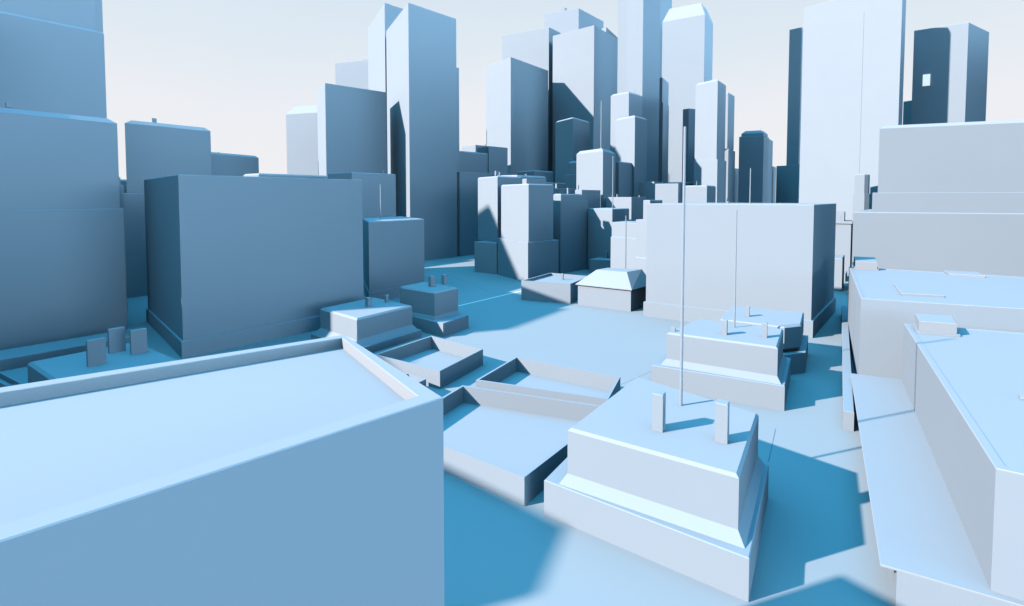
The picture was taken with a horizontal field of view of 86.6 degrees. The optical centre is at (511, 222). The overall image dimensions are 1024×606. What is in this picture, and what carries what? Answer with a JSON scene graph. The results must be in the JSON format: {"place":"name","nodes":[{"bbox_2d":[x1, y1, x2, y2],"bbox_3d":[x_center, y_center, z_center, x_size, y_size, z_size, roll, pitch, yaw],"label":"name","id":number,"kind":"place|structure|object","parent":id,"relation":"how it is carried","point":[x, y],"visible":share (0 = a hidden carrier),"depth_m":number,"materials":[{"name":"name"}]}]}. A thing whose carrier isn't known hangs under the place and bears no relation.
{"place":"outdoors","nodes":[
{"label":"outdoors","id":0,"kind":"place"},
{"bbox_2d":[0,0,102,32],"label":"office tower","id":1,"kind":"structure","parent":0,"point":[86,14],"depth_m":329.80,"materials":[{"name":"paint"}]},
{"bbox_2d":[0,11,127,349],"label":"setback tower","id":2,"kind":"structure","parent":0,"point":[62,260],"depth_m":233.44,"materials":[{"name":"paint"}]},
{"bbox_2d":[27,326,175,382],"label":"chimney house","id":3,"kind":"structure","parent":0,"point":[98,355],"depth_m":171.32,"materials":[{"name":"paint"}]},
{"bbox_2d":[121,179,126,192],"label":"office block","id":4,"kind":"structure","parent":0,"point":[124,182],"depth_m":606.89,"materials":[{"name":"paint"}]},
{"bbox_2d":[125,118,211,192],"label":"office block","id":5,"kind":"structure","parent":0,"point":[154,148],"depth_m":418.33,"materials":[{"name":"paint"}]},
{"bbox_2d":[0,335,443,605],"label":"flat roof building","id":6,"kind":"structure","parent":0,"point":[306,473],"depth_m":34.51,"materials":[{"name":"paint"}]},
{"bbox_2d":[211,152,258,175],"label":"office block","id":7,"kind":"structure","parent":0,"point":[224,164],"depth_m":507.17,"materials":[{"name":"paint"}]},
{"bbox_2d":[243,163,327,178],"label":"office block","id":8,"kind":"structure","parent":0,"point":[318,176],"depth_m":438.12,"materials":[{"name":"paint"}]},
{"bbox_2d":[286,105,317,174],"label":"office block","id":9,"kind":"structure","parent":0,"point":[302,137],"depth_m":711.41,"materials":[{"name":"paint"}]},
{"bbox_2d":[335,59,367,88],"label":"office block","id":10,"kind":"structure","parent":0,"point":[352,74],"depth_m":808.09,"materials":[{"name":"paint"}]},
{"bbox_2d":[317,83,386,175],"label":"office block","id":11,"kind":"structure","parent":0,"point":[352,129],"depth_m":507.03,"materials":[{"name":"paint"}]},
{"bbox_2d":[328,170,395,217],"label":"office block","id":12,"kind":"structure","parent":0,"point":[372,183],"depth_m":409.04,"materials":[{"name":"paint"}]},
{"bbox_2d":[368,3,402,173],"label":"office tower","id":13,"kind":"structure","parent":0,"point":[384,19],"depth_m":621.49,"materials":[{"name":"paint"}]},
{"bbox_2d":[406,373,425,386],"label":"open tray building","id":14,"kind":"structure","parent":0,"point":[421,380],"depth_m":166.24,"materials":[{"name":"paint"}]},
{"bbox_2d":[386,3,458,259],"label":"office tower","id":15,"kind":"structure","parent":0,"point":[423,115],"depth_m":524.25,"materials":[{"name":"paint"}]},
{"bbox_2d":[375,336,482,388],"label":"open tray building","id":16,"kind":"structure","parent":0,"point":[436,362],"depth_m":193.31,"materials":[{"name":"paint"}]},
{"bbox_2d":[462,145,484,151],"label":"office block","id":17,"kind":"structure","parent":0,"point":[471,148],"depth_m":763.93,"materials":[{"name":"paint"}]},
{"bbox_2d":[477,144,485,152],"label":"office block","id":18,"kind":"structure","parent":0,"point":[481,150],"depth_m":695.24,"materials":[{"name":"paint"}]},
{"bbox_2d":[0,201,980,605],"bbox_3d":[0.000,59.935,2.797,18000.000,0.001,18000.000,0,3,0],"label":"ground","id":19,"kind":"structure","parent":0,"point":[818,545],"depth_m":106.59,"materials":[{"name":"blue"}]},
{"bbox_2d":[0,372,22,386],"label":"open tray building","id":20,"kind":"structure","parent":19,"relation":"on","point":[6,380],"depth_m":173.23,"materials":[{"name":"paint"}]},
{"bbox_2d":[0,333,129,370],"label":"terrace slab","id":21,"kind":"structure","parent":19,"relation":"on","point":[15,358],"depth_m":200.28,"materials":[{"name":"paint"}]},
{"bbox_2d":[119,177,121,207],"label":"office block","id":22,"kind":"structure","parent":19,"relation":"on","point":[120,190],"depth_m":266.33,"materials":[{"name":"paint"}]},
{"bbox_2d":[121,185,127,310],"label":"office block","id":23,"kind":"structure","parent":19,"relation":"on","point":[122,196],"depth_m":286.32,"materials":[{"name":"paint"}]},
{"bbox_2d":[124,193,147,297],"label":"office block","id":24,"kind":"structure","parent":19,"relation":"on","point":[135,237],"depth_m":327.15,"materials":[{"name":"paint"}]},
{"bbox_2d":[144,174,363,358],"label":"box block","id":25,"kind":"structure","parent":19,"relation":"on","point":[234,261],"depth_m":225.95,"materials":[{"name":"paint"}]},
{"bbox_2d":[311,295,421,352],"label":"stepped block","id":26,"kind":"structure","parent":19,"relation":"on","point":[372,325],"depth_m":220.59,"materials":[{"name":"paint"}]},
{"bbox_2d":[363,185,424,299],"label":"office block","id":27,"kind":"structure","parent":19,"relation":"on","point":[393,255],"depth_m":325.98,"materials":[{"name":"paint"}]},
{"bbox_2d":[400,274,468,336],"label":"stepped block","id":28,"kind":"structure","parent":19,"relation":"on","point":[435,311],"depth_m":244.88,"materials":[{"name":"paint"}]},
{"bbox_2d":[459,151,487,172],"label":"office block","id":29,"kind":"structure","parent":19,"relation":"on","point":[474,162],"depth_m":620.62,"materials":[{"name":"paint"}]},
{"bbox_2d":[457,172,508,255],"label":"office block","id":30,"kind":"structure","parent":19,"relation":"on","point":[467,210],"depth_m":560.56,"materials":[{"name":"paint"}]},
{"bbox_2d":[459,291,519,305],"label":"road marking","id":31,"kind":"object","parent":19,"relation":"on","point":[488,298],"visible":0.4,"depth_m":322.90,"materials":[{"name":"paint"}]},
{"bbox_2d":[498,174,545,183],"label":"office block","id":32,"kind":"structure","parent":19,"relation":"on","point":[525,176],"depth_m":472.23,"materials":[{"name":"paint"}]},
{"bbox_2d":[546,182,564,187],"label":"office block","id":33,"kind":"structure","parent":19,"relation":"on","point":[561,185],"depth_m":543.37,"materials":[{"name":"paint"}]},
{"bbox_2d":[553,184,575,194],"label":"office block","id":34,"kind":"structure","parent":19,"relation":"on","point":[556,190],"depth_m":505.00,"materials":[{"name":"paint"}]},
{"bbox_2d":[553,188,587,273],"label":"office block","id":35,"kind":"structure","parent":19,"relation":"on","point":[570,222],"depth_m":437.14,"materials":[{"name":"paint"}]},
{"bbox_2d":[575,185,599,208],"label":"office block","id":36,"kind":"structure","parent":19,"relation":"on","point":[592,197],"depth_m":480.27,"materials":[{"name":"paint"}]},
{"bbox_2d":[589,251,610,272],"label":"office block","id":37,"kind":"structure","parent":19,"relation":"on","point":[599,263],"depth_m":427.44,"materials":[{"name":"paint"}]},
{"bbox_2d":[588,169,628,269],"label":"office block","id":38,"kind":"structure","parent":19,"relation":"on","point":[600,220],"depth_m":441.18,"materials":[{"name":"paint"}]},
{"bbox_2d":[615,161,631,196],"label":"office block","id":39,"kind":"structure","parent":19,"relation":"on","point":[623,182],"depth_m":546.81,"materials":[{"name":"paint"}]},
{"bbox_2d":[611,221,635,268],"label":"office block","id":40,"kind":"structure","parent":19,"relation":"on","point":[618,246],"depth_m":362.49,"materials":[{"name":"paint"}]},
{"bbox_2d":[606,194,645,220],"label":"office block","id":41,"kind":"structure","parent":19,"relation":"on","point":[634,205],"depth_m":482.41,"materials":[{"name":"paint"}]},
{"bbox_2d":[615,115,646,196],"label":"office tower","id":42,"kind":"structure","parent":19,"relation":"on","point":[630,139],"depth_m":568.15,"materials":[{"name":"paint"}]},
{"bbox_2d":[636,219,646,273],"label":"office block","id":43,"kind":"structure","parent":19,"relation":"on","point":[641,235],"depth_m":326.11,"materials":[{"name":"paint"}]},
{"bbox_2d":[643,200,661,218],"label":"office block","id":44,"kind":"structure","parent":19,"relation":"on","point":[645,202],"depth_m":423.68,"materials":[{"name":"paint"}]},
{"bbox_2d":[639,182,671,199],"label":"office block","id":45,"kind":"structure","parent":19,"relation":"on","point":[647,190],"depth_m":563.72,"materials":[{"name":"paint"}]},
{"bbox_2d":[544,126,768,601],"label":"stepped block","id":46,"kind":"structure","parent":19,"relation":"on","point":[674,479],"depth_m":93.95,"materials":[{"name":"paint"}]},
{"bbox_2d":[655,183,680,202],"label":"office block","id":47,"kind":"structure","parent":19,"relation":"on","point":[667,193],"depth_m":459.76,"materials":[{"name":"paint"}]},
{"bbox_2d":[669,182,693,202],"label":"office block","id":48,"kind":"structure","parent":19,"relation":"on","point":[688,184],"depth_m":591.51,"materials":[{"name":"paint"}]},
{"bbox_2d":[685,181,715,202],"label":"office block","id":49,"kind":"structure","parent":19,"relation":"on","point":[696,193],"depth_m":399.99,"materials":[{"name":"paint"}]},
{"bbox_2d":[651,210,790,410],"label":"stepped block","id":50,"kind":"structure","parent":19,"relation":"on","point":[724,359],"depth_m":163.67,"materials":[{"name":"paint"}]},
{"bbox_2d":[734,168,738,202],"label":"office block","id":51,"kind":"structure","parent":19,"relation":"on","point":[736,187],"depth_m":792.13,"materials":[{"name":"paint"}]},
{"bbox_2d":[643,168,835,337],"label":"box block","id":52,"kind":"structure","parent":19,"relation":"on","point":[785,259],"depth_m":252.00,"materials":[{"name":"paint"}]},
{"bbox_2d":[720,306,807,374],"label":"stepped block","id":53,"kind":"structure","parent":19,"relation":"on","point":[795,339],"depth_m":192.02,"materials":[{"name":"paint"}]},
{"bbox_2d":[772,166,775,202],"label":"office block","id":54,"kind":"structure","parent":19,"relation":"on","point":[773,184],"depth_m":779.43,"materials":[{"name":"paint"}]},
{"bbox_2d":[834,254,844,290],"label":"office block","id":55,"kind":"structure","parent":19,"relation":"on","point":[839,274],"depth_m":348.67,"materials":[{"name":"paint"}]},
{"bbox_2d":[835,211,852,273],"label":"office block","id":56,"kind":"structure","parent":19,"relation":"on","point":[843,237],"depth_m":429.27,"materials":[{"name":"paint"}]},
{"bbox_2d":[841,306,853,431],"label":"service wall","id":57,"kind":"structure","parent":19,"relation":"on","point":[848,406],"depth_m":165.19,"materials":[{"name":"paint"}]},
{"bbox_2d":[851,174,870,266],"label":"office block","id":58,"kind":"structure","parent":19,"relation":"on","point":[861,197],"depth_m":427.35,"materials":[{"name":"paint"}]},
{"bbox_2d":[847,256,1023,379],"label":"flat roof building","id":59,"kind":"structure","parent":19,"relation":"on","point":[884,305],"depth_m":167.25,"materials":[{"name":"paint"}]},
{"bbox_2d":[850,373,1023,605],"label":"terrace block","id":60,"kind":"structure","parent":19,"relation":"on","point":[927,555],"depth_m":92.33,"materials":[{"name":"paint"}]},
{"bbox_2d":[486,146,507,173],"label":"office block","id":61,"kind":"structure","parent":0,"point":[498,159],"depth_m":648.00,"materials":[{"name":"paint"}]},
{"bbox_2d":[475,171,520,273],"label":"podium tower","id":62,"kind":"structure","parent":0,"point":[489,220],"depth_m":434.21,"materials":[{"name":"paint"}]},
{"bbox_2d":[486,57,547,174],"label":"office tower","id":63,"kind":"structure","parent":0,"point":[517,108],"depth_m":822.98,"materials":[{"name":"paint"}]},
{"bbox_2d":[442,385,599,505],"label":"open tray building","id":64,"kind":"structure","parent":0,"point":[511,446],"depth_m":133.64,"materials":[{"name":"paint"}]},
{"bbox_2d":[498,179,558,280],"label":"podium tower","id":65,"kind":"structure","parent":0,"point":[528,246],"depth_m":394.10,"materials":[{"name":"paint"}]},
{"bbox_2d":[502,27,560,170],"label":"office tower","id":66,"kind":"structure","parent":0,"point":[533,47],"depth_m":935.90,"materials":[{"name":"paint"}]},
{"bbox_2d":[517,170,552,182],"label":"office block","id":67,"kind":"structure","parent":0,"point":[548,175],"depth_m":599.81,"materials":[{"name":"paint"}]},
{"bbox_2d":[476,357,619,404],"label":"open tray building","id":68,"kind":"structure","parent":0,"point":[520,375],"depth_m":169.70,"materials":[{"name":"paint"}]},
{"bbox_2d":[521,273,586,303],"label":"building","id":69,"kind":"structure","parent":0,"point":[556,287],"depth_m":314.08,"materials":[{"name":"paint"}]},
{"bbox_2d":[102,0,1023,200],"label":"sky","id":70,"kind":"structure","parent":0,"point":[234,70],"materials":[{"name":"white"}]},
{"bbox_2d":[564,161,576,188],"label":"office block","id":71,"kind":"structure","parent":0,"point":[570,179],"depth_m":581.29,"materials":[{"name":"paint"}]},
{"bbox_2d":[555,117,589,182],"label":"office tower","id":72,"kind":"structure","parent":0,"point":[572,137],"depth_m":635.09,"materials":[{"name":"paint"}]},
{"bbox_2d":[545,7,603,33],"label":"office tower","id":73,"kind":"structure","parent":0,"point":[564,20],"depth_m":1040.57,"materials":[{"name":"paint"}]},
{"bbox_2d":[552,25,617,182],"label":"office tower","id":74,"kind":"structure","parent":0,"point":[585,63],"depth_m":869.25,"materials":[{"name":"paint"}]},
{"bbox_2d":[576,101,615,207],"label":"office tower","id":75,"kind":"structure","parent":0,"point":[594,167],"depth_m":514.71,"materials":[{"name":"paint"}]},
{"bbox_2d":[602,27,617,38],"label":"office tower","id":76,"kind":"structure","parent":0,"point":[607,30],"depth_m":957.94,"materials":[{"name":"paint"}]},
{"bbox_2d":[575,216,645,311],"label":"hip roof house","id":77,"kind":"structure","parent":0,"point":[623,289],"depth_m":295.36,"materials":[{"name":"paint"}]},
{"bbox_2d":[617,0,626,93],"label":"office tower","id":78,"kind":"structure","parent":0,"point":[622,52],"depth_m":766.35,"materials":[{"name":"paint"}]},
{"bbox_2d":[610,92,641,152],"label":"office tower","id":79,"kind":"structure","parent":0,"point":[625,104],"depth_m":628.14,"materials":[{"name":"paint"}]},
{"bbox_2d":[627,0,660,181],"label":"office tower","id":80,"kind":"structure","parent":0,"point":[643,48],"depth_m":648.83,"materials":[{"name":"paint"}]},
{"bbox_2d":[658,77,668,181],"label":"office tower","id":81,"kind":"structure","parent":0,"point":[663,128],"depth_m":696.80,"materials":[{"name":"paint"}]},
{"bbox_2d":[658,0,671,163],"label":"office tower","id":82,"kind":"structure","parent":0,"point":[665,6],"depth_m":963.90,"materials":[{"name":"paint"}]},
{"bbox_2d":[662,3,712,181],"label":"office tower","id":83,"kind":"structure","parent":0,"point":[687,46],"depth_m":871.28,"materials":[{"name":"paint"}]},
{"bbox_2d":[682,109,694,182],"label":"office tower","id":84,"kind":"structure","parent":0,"point":[689,119],"depth_m":714.05,"materials":[{"name":"paint"}]},
{"bbox_2d":[694,79,725,202],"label":"office tower","id":85,"kind":"structure","parent":0,"point":[710,161],"depth_m":582.96,"materials":[{"name":"paint"}]},
{"bbox_2d":[725,92,734,202],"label":"office tower","id":86,"kind":"structure","parent":0,"point":[729,147],"depth_m":664.87,"materials":[{"name":"paint"}]},
{"bbox_2d":[738,130,768,202],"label":"setback tower","id":87,"kind":"structure","parent":0,"point":[754,151],"depth_m":623.33,"materials":[{"name":"paint"}]},
{"bbox_2d":[768,139,772,202],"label":"office block","id":88,"kind":"structure","parent":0,"point":[770,171],"depth_m":703.33,"materials":[{"name":"paint"}]},
{"bbox_2d":[776,27,802,202],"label":"office tower","id":89,"kind":"structure","parent":0,"point":[787,181],"depth_m":735.92,"materials":[{"name":"paint"}]},
{"bbox_2d":[799,0,905,219],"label":"slab tower","id":90,"kind":"structure","parent":0,"point":[852,77],"depth_m":457.76,"materials":[{"name":"paint"}]},
{"bbox_2d":[903,100,911,124],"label":"office block","id":91,"kind":"structure","parent":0,"point":[907,106],"depth_m":511.19,"materials":[{"name":"paint"}]},
{"bbox_2d":[852,209,1023,276],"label":"flat roof building","id":92,"kind":"structure","parent":0,"point":[983,243],"depth_m":309.97,"materials":[{"name":"paint"}]},
{"bbox_2d":[872,120,1023,212],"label":"setback block","id":93,"kind":"structure","parent":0,"point":[961,167],"depth_m":323.92,"materials":[{"name":"paint"}]},
{"bbox_2d":[911,22,988,123],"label":"office tower","id":94,"kind":"structure","parent":0,"point":[950,72],"depth_m":448.82,"materials":[{"name":"paint"}]},
{"bbox_2d":[902,313,1023,600],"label":"flat roof building","id":95,"kind":"structure","parent":0,"point":[964,387],"depth_m":95.91,"materials":[{"name":"paint"}]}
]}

